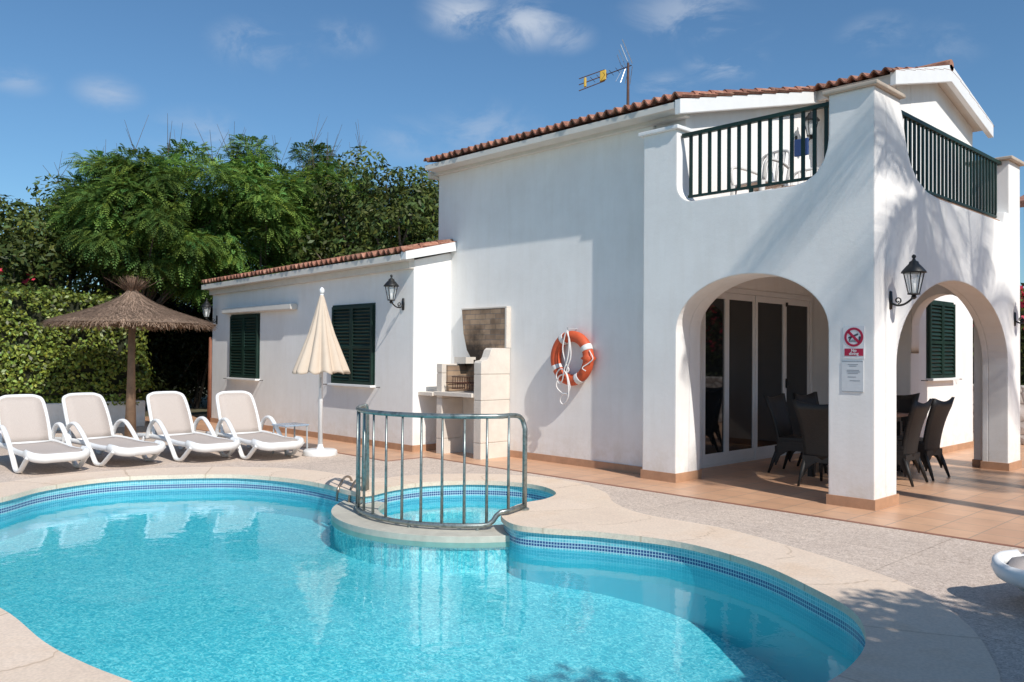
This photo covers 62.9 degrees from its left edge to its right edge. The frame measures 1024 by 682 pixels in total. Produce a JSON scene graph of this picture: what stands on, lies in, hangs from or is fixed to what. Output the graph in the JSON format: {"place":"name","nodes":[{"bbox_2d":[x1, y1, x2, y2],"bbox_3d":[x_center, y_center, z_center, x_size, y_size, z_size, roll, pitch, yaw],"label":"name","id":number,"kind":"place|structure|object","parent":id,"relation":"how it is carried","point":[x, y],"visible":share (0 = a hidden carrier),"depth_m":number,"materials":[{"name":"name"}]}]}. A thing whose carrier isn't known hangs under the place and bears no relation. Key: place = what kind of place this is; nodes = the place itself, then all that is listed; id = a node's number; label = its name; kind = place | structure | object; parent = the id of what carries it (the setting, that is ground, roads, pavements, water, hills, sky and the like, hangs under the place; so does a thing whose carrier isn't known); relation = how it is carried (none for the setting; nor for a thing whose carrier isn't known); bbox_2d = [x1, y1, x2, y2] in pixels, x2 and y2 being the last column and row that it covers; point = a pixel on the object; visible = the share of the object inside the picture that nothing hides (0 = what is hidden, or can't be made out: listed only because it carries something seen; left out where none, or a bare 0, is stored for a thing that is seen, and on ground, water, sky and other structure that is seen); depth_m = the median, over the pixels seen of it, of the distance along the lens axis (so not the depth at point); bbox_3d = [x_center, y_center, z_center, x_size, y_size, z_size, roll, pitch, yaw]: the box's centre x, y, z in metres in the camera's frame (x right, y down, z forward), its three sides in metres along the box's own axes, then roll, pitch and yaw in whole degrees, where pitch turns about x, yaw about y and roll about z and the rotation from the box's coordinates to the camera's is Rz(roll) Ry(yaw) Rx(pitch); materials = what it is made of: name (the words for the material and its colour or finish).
{"place":"outdoors","nodes":[
{"label":"outdoors","id":0,"kind":"place"},
{"bbox_2d":[100,387,207,416],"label":"ground","id":1,"kind":"structure","parent":0,"point":[200,410],"depth_m":21.08,"materials":[{"name":"soil"}]},
{"bbox_2d":[0,234,43,290],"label":"flowering shrub","id":2,"kind":"object","parent":1,"relation":"on","point":[7,279],"visible":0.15,"depth_m":17.19,"materials":[{"name":"green plant"}]},
{"bbox_2d":[0,195,73,289],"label":"broadleaf tree","id":3,"kind":"object","parent":1,"relation":"on","point":[4,198],"visible":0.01,"depth_m":19.73,"materials":[{"name":"green plant"}]},
{"bbox_2d":[0,155,125,299],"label":"broadleaf tree","id":4,"kind":"object","parent":1,"relation":"on","point":[27,229],"visible":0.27,"depth_m":17.95,"materials":[{"name":"green plant"}]},
{"bbox_2d":[30,143,212,396],"bbox_3d":[-8.967,-1.436,19.589,4.414,6.357,4.146,1,-1,-44],"label":"feathery tree","id":5,"kind":"object","parent":1,"relation":"on","point":[65,223],"visible":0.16,"depth_m":18.11,"materials":[{"name":"green plant"}]},
{"bbox_2d":[74,286,173,395],"bbox_3d":[-9.601,0.021,20.529,2.471,3.382,2.482,1,-1,-44],"label":"shrub","id":6,"kind":"object","parent":1,"relation":"on","point":[157,297],"visible":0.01,"depth_m":20.46,"materials":[{"name":"green plant"}]},
{"bbox_2d":[51,113,273,398],"bbox_3d":[-7.758,-1.610,18.575,4.824,6.690,4.074,1,-1,-44],"label":"feathery tree","id":7,"kind":"object","parent":1,"relation":"on","point":[142,187],"visible":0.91,"depth_m":17.65,"materials":[{"name":"green plant"}]},
{"bbox_2d":[141,290,211,408],"bbox_3d":[-8.918,-0.062,20.938,2.321,3.679,2.515,1,-1,-44],"label":"shrub","id":8,"kind":"object","parent":1,"relation":"on","point":[162,367],"visible":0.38,"depth_m":20.49,"materials":[{"name":"green plant"}]},
{"bbox_2d":[156,297,208,406],"bbox_3d":[-8.560,0.182,22.155,2.177,3.157,2.261,1,-1,-44],"label":"shrub","id":9,"kind":"object","parent":1,"relation":"on","point":[204,393],"visible":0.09,"depth_m":21.80,"materials":[{"name":"green plant"}]},
{"bbox_2d":[163,286,212,408],"bbox_3d":[-8.022,-0.131,21.468,2.366,3.730,2.599,1,-1,-44],"label":"shrub","id":10,"kind":"object","parent":1,"relation":"on","point":[197,397],"visible":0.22,"depth_m":21.06,"materials":[{"name":"green plant"}]},
{"bbox_2d":[154,121,342,315],"bbox_3d":[-6.117,-1.639,19.904,4.880,6.818,4.081,1,-1,-44],"label":"feathery tree","id":11,"kind":"object","parent":1,"relation":"on","point":[279,210],"visible":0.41,"depth_m":19.09,"materials":[{"name":"green plant"}]},
{"bbox_2d":[250,114,385,269],"bbox_3d":[-4.762,-2.053,21.512,4.268,7.725,3.877,1,-1,-44],"label":"feathery tree","id":12,"kind":"object","parent":1,"relation":"on","point":[326,167],"visible":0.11,"depth_m":20.71,"materials":[{"name":"green plant"}]},
{"bbox_2d":[287,125,438,268],"bbox_3d":[-2.884,-1.618,20.000,3.738,6.839,4.346,0,-1,23],"label":"broadleaf tree","id":13,"kind":"object","parent":1,"relation":"on","point":[374,236],"visible":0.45,"depth_m":19.25,"materials":[{"name":"green plant"}]},
{"bbox_2d":[394,166,438,240],"bbox_3d":[-1.785,-1.405,21.914,3.092,6.486,4.223,0,-1,12],"label":"broadleaf tree","id":14,"kind":"object","parent":1,"relation":"on","point":[425,206],"depth_m":20.65,"materials":[{"name":"green plant"}]},
{"bbox_2d":[145,420,1023,548],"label":"terrace edging","id":15,"kind":"object","parent":1,"relation":"on","point":[724,502],"visible":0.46,"depth_m":8.07,"materials":[{"name":"tile"}]},
{"bbox_2d":[973,283,1023,384],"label":"bougainvillea hedge","id":16,"kind":"object","parent":1,"relation":"on","point":[1021,337],"visible":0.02,"depth_m":14.47,"materials":[{"name":"green plant"}]},
{"bbox_2d":[0,511,788,681],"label":"pool floor","id":17,"kind":"structure","parent":0,"point":[213,596],"depth_m":6.09,"materials":[{"name":"tile"}]},
{"bbox_2d":[334,513,508,571],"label":"spa divider wall","id":18,"kind":"structure","parent":17,"relation":"on","point":[439,559],"depth_m":7.21,"materials":[{"name":"tile"}]},
{"bbox_2d":[331,500,509,547],"bbox_3d":[-0.920,1.724,7.816,2.690,0.100,1.055,0,-1,35],"label":"spa divider","id":19,"kind":"object","parent":18,"relation":"on","point":[346,518],"visible":0.66,"depth_m":7.34,"materials":[{"name":"stone"}]},
{"bbox_2d":[355,404,528,530],"bbox_3d":[-0.898,1.171,7.942,2.034,1.050,0.819,0,-1,33],"label":"pool fence","id":20,"kind":"object","parent":19,"relation":"on","point":[365,410],"visible":0.98,"depth_m":7.53,"materials":[{"name":"metal"}]},
{"bbox_2d":[0,478,864,681],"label":"pool wall","id":21,"kind":"structure","parent":0,"point":[788,631],"depth_m":6.79,"materials":[{"name":"tile"}]},
{"bbox_2d":[0,467,999,681],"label":"pool coping","id":22,"kind":"object","parent":21,"relation":"on","point":[911,633],"visible":0.91,"depth_m":5.56,"materials":[{"name":"stone"}]},
{"bbox_2d":[336,475,361,501],"bbox_3d":[-1.748,1.588,9.054,0.219,0.221,0.655,0,-1,6],"label":"grab rail","id":23,"kind":"object","parent":22,"relation":"on","point":[343,479],"visible":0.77,"depth_m":8.87,"materials":[{"name":"silver metal"}]},
{"bbox_2d":[423,518,502,524],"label":"spa floor","id":24,"kind":"structure","parent":0,"point":[468,520],"depth_m":9.06,"materials":[{"name":"tile"}]},
{"bbox_2d":[394,505,506,520],"bbox_3d":[-0.122,1.905,8.805,1.365,0.100,2.199,1,-1,-44],"label":"spa step","id":25,"kind":"object","parent":24,"relation":"on","point":[452,511],"visible":0.27,"depth_m":9.21,"materials":[{"name":"tile"}]},
{"bbox_2d":[0,421,1023,681],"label":"pool deck","id":26,"kind":"structure","parent":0,"point":[960,579],"depth_m":6.80,"materials":[{"name":"beige concrete"}]},
{"bbox_2d":[0,394,90,472],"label":"sun lounger","id":27,"kind":"object","parent":26,"relation":"on","point":[27,433],"visible":1,"depth_m":10.60,"materials":[{"name":"white plastic"}]},
{"bbox_2d":[46,398,144,430],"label":"garden wall","id":28,"kind":"structure","parent":26,"relation":"on","point":[56,412],"depth_m":15.77,"materials":[{"name":"paint"}]},
{"bbox_2d":[0,282,155,405],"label":"clipped hedge","id":29,"kind":"object","parent":28,"relation":"on","point":[50,363],"visible":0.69,"depth_m":15.18,"materials":[{"name":"green plant"}]},
{"bbox_2d":[55,392,165,466],"bbox_3d":[-5.328,1.143,11.005,1.855,0.882,0.723,0,-1,36],"label":"sun lounger","id":30,"kind":"object","parent":26,"relation":"on","point":[88,420],"visible":0.94,"depth_m":11.15,"materials":[{"name":"white plastic"}]},
{"bbox_2d":[41,274,217,436],"bbox_3d":[-6.473,0.252,14.227,2.793,2.739,2.796,1,-1,-44],"label":"thatched parasol","id":31,"kind":"object","parent":26,"relation":"on","point":[131,308],"visible":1,"depth_m":13.94,"materials":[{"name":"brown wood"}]},
{"bbox_2d":[136,391,240,461],"bbox_3d":[-4.484,1.157,11.539,1.855,0.882,0.723,0,-1,42],"label":"sun lounger","id":32,"kind":"object","parent":26,"relation":"on","point":[171,423],"visible":0.94,"depth_m":11.72,"materials":[{"name":"white plastic"}]},
{"bbox_2d":[206,391,304,459],"bbox_3d":[-3.646,1.167,11.805,0.723,0.882,1.855,1,-1,-43],"label":"sun lounger","id":33,"kind":"object","parent":26,"relation":"on","point":[238,416],"visible":0.94,"depth_m":12.03,"materials":[{"name":"white plastic"}]},
{"bbox_2d":[272,422,308,455],"bbox_3d":[-3.176,1.399,11.977,0.380,0.425,0.400,1,-1,-44],"label":"side table","id":34,"kind":"object","parent":26,"relation":"on","point":[292,424],"visible":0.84,"depth_m":11.94,"materials":[{"name":"white plastic"}]},
{"bbox_2d":[292,287,349,456],"bbox_3d":[-2.706,0.425,11.823,0.826,2.375,0.824,1,-1,-44],"label":"closed umbrella","id":35,"kind":"object","parent":26,"relation":"on","point":[320,352],"visible":1,"depth_m":11.66,"materials":[{"name":"beige fabric"}]},
{"bbox_2d":[991,549,1023,591],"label":"sun lounger","id":36,"kind":"object","parent":26,"relation":"on","point":[1007,566],"visible":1,"depth_m":4.86,"materials":[{"name":"white plastic"}]},
{"bbox_2d":[0,0,1023,304],"label":"sky","id":37,"kind":"structure","parent":0,"point":[419,80],"materials":[{"name":"blue"}]},
{"bbox_2d":[145,414,1023,546],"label":"terrace floor","id":38,"kind":"structure","parent":0,"point":[966,499],"depth_m":9.14,"materials":[{"name":"tile"}]},
{"bbox_2d":[418,306,510,459],"bbox_3d":[-0.704,0.571,12.083,0.608,2.120,1.331,1,-1,-44],"label":"barbecue","id":39,"kind":"object","parent":38,"relation":"on","point":[477,381],"visible":0.93,"depth_m":11.93,"materials":[{"name":"concrete"}]},
{"bbox_2d":[201,59,1023,510],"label":"villa","id":40,"kind":"object","parent":38,"relation":"on","point":[671,277],"visible":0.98,"depth_m":10.81,"materials":[{"name":"paint"}]},
{"bbox_2d":[201,298,217,323],"bbox_3d":[-6.142,-0.603,16.978,0.353,0.525,0.233,1,-1,-44],"label":"wall lantern","id":41,"kind":"object","parent":40,"relation":"attached to","point":[207,304],"depth_m":16.92,"materials":[{"name":"black metal"}]},
{"bbox_2d":[223,313,262,380],"bbox_3d":[-5.199,0.116,16.146,0.100,1.270,1.551,1,-1,-44],"label":"window","id":42,"kind":"structure","parent":40,"relation":"in","point":[244,357],"depth_m":16.10,"materials":[{"name":"green paint"}]},
{"bbox_2d":[323,303,379,387],"bbox_3d":[-2.592,0.068,13.430,0.100,1.320,1.581,1,-1,-44],"label":"window","id":43,"kind":"structure","parent":40,"relation":"in","point":[353,325],"depth_m":13.32,"materials":[{"name":"green paint"}]},
{"bbox_2d":[384,274,404,309],"bbox_3d":[-1.739,-0.722,12.390,0.353,0.526,0.232,1,-1,-44],"label":"wall lantern","id":44,"kind":"object","parent":40,"relation":"attached to","point":[390,282],"depth_m":12.33,"materials":[{"name":"black metal"}]},
{"bbox_2d":[550,327,595,404],"bbox_3d":[0.787,0.326,10.834,0.221,1.011,0.763,1,-1,-44],"label":"lifebuoy","id":45,"kind":"object","parent":40,"relation":"hanging from","point":[588,358],"visible":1,"depth_m":10.77,"materials":[{"name":"orange plastic"}]},
{"bbox_2d":[579,39,632,104],"bbox_3d":[1.312,-3.502,11.520,0.559,1.157,0.584,1,-1,-30],"label":"tv antenna","id":46,"kind":"object","parent":40,"relation":"attached to","point":[603,75],"visible":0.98,"depth_m":11.50,"materials":[{"name":"silver metal"}]},
{"bbox_2d":[700,288,811,468],"bbox_3d":[3.496,0.476,11.739,3.030,2.360,0.052,1,-1,-44],"label":"sliding door","id":47,"kind":"structure","parent":40,"relation":"in","point":[752,347],"depth_m":11.55,"materials":[{"name":"white paint"}]},
{"bbox_2d":[730,149,789,194],"bbox_3d":[2.897,-1.816,9.714,0.572,0.877,0.544,1,-1,-34],"label":"plastic chair","id":48,"kind":"object","parent":40,"relation":"on","point":[764,172],"visible":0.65,"depth_m":9.72,"materials":[{"name":"grey plastic"}]},
{"bbox_2d":[773,168,818,188],"bbox_3d":[3.652,-1.797,10.590,0.544,0.877,0.572,0,-1,41],"label":"plastic chair","id":49,"kind":"object","parent":40,"relation":"on","point":[799,171],"visible":0.09,"depth_m":10.82,"materials":[{"name":"grey plastic"}]},
{"bbox_2d":[794,138,808,156],"bbox_3d":[3.733,-2.497,10.787,0.040,0.220,0.190,1,-1,-44],"label":"towel","id":50,"kind":"object","parent":40,"relation":"hanging from","point":[797,147],"visible":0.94,"depth_m":10.79,"materials":[{"name":"blue fabric"}]},
{"bbox_2d":[795,111,819,140],"bbox_3d":[4.059,-2.933,11.512,0.232,0.526,0.353,1,-1,-44],"label":"wall lantern","id":51,"kind":"object","parent":40,"relation":"attached to","point":[808,118],"depth_m":11.45,"materials":[{"name":"black metal"}]},
{"bbox_2d":[842,361,863,391],"bbox_3d":[3.271,0.340,8.033,0.008,0.295,0.210,1,-1,-44],"label":"pool notice","id":52,"kind":"object","parent":40,"relation":"attached to","point":[852,376],"visible":1,"depth_m":8.03,"materials":[{"name":"paper"}]},
{"bbox_2d":[843,326,864,358],"bbox_3d":[3.280,0.013,8.027,0.010,0.310,0.205,1,-1,-44],"label":"pool sign","id":53,"kind":"object","parent":40,"relation":"attached to","point":[853,341],"visible":1,"depth_m":8.02,"materials":[{"name":"white plastic"}]},
{"bbox_2d":[889,254,926,309],"bbox_3d":[3.801,-0.568,8.042,0.232,0.526,0.353,1,-1,-44],"label":"wall lantern","id":54,"kind":"object","parent":40,"relation":"attached to","point":[913,266],"depth_m":7.98,"materials":[{"name":"black metal"}]},
{"bbox_2d":[921,300,961,380],"bbox_3d":[6.435,-0.006,12.498,1.441,1.190,0.100,1,-1,-44],"label":"window","id":55,"kind":"structure","parent":40,"relation":"in","point":[940,315],"depth_m":12.47,"materials":[{"name":"green paint"}]},
{"bbox_2d":[1014,312,1023,325],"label":"wall lantern","id":56,"kind":"object","parent":40,"relation":"attached to","point":[1021,322],"depth_m":10.87,"materials":[{"name":"black metal"}]},
{"bbox_2d":[764,393,827,476],"bbox_3d":[3.521,1.153,10.378,0.632,0.970,0.580,0,-1,40],"label":"wicker chair","id":57,"kind":"object","parent":38,"relation":"on","point":[789,443],"visible":0.79,"depth_m":10.34,"materials":[{"name":"black wicker"}]},
{"bbox_2d":[793,392,818,465],"bbox_3d":[4.092,1.166,10.954,0.580,0.970,0.632,1,-1,-42],"label":"wicker chair","id":58,"kind":"object","parent":38,"relation":"on","point":[811,398],"visible":0.14,"depth_m":11.16,"materials":[{"name":"black wicker"}]},
{"bbox_2d":[792,399,828,485],"bbox_3d":[3.529,1.136,9.329,0.580,0.970,0.632,0,-1,43],"label":"wicker chair","id":59,"kind":"object","parent":38,"relation":"on","point":[813,420],"visible":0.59,"depth_m":9.23,"materials":[{"name":"black wicker"}]},
{"bbox_2d":[808,412,908,476],"bbox_3d":[4.267,1.273,10.332,1.500,0.735,0.700,1,-1,-44],"label":"dining table","id":60,"kind":"object","parent":38,"relation":"on","point":[898,428],"visible":0.08,"depth_m":10.56,"materials":[{"name":"wicker"}]},
{"bbox_2d":[896,393,919,464],"bbox_3d":[5.056,1.177,11.215,0.632,0.970,0.580,1,-1,-44],"label":"wicker chair","id":61,"kind":"object","parent":38,"relation":"on","point":[903,403],"visible":0.09,"depth_m":11.28,"materials":[{"name":"black wicker"}]},
{"bbox_2d":[896,399,932,486],"bbox_3d":[4.453,1.148,9.668,0.632,0.970,0.580,0,-1,44],"label":"wicker chair","id":62,"kind":"object","parent":38,"relation":"on","point":[907,452],"visible":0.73,"depth_m":9.44,"materials":[{"name":"black wicker"}]},
{"bbox_2d":[896,397,954,480],"bbox_3d":[4.940,1.159,10.134,0.580,0.970,0.632,1,-1,-42],"label":"wicker chair","id":63,"kind":"object","parent":38,"relation":"on","point":[929,442],"visible":0.74,"depth_m":9.91,"materials":[{"name":"black wicker"}]},
{"bbox_2d":[973,384,1023,444],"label":"stone wall","id":64,"kind":"structure","parent":38,"relation":"on","point":[1021,414],"depth_m":13.86,"materials":[{"name":"white paint"}]},
{"bbox_2d":[1020,195,1023,207],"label":"neighbour house","id":65,"kind":"structure","parent":0,"point":[1021,201],"depth_m":21.18,"materials":[{"name":"paint"}]}
]}

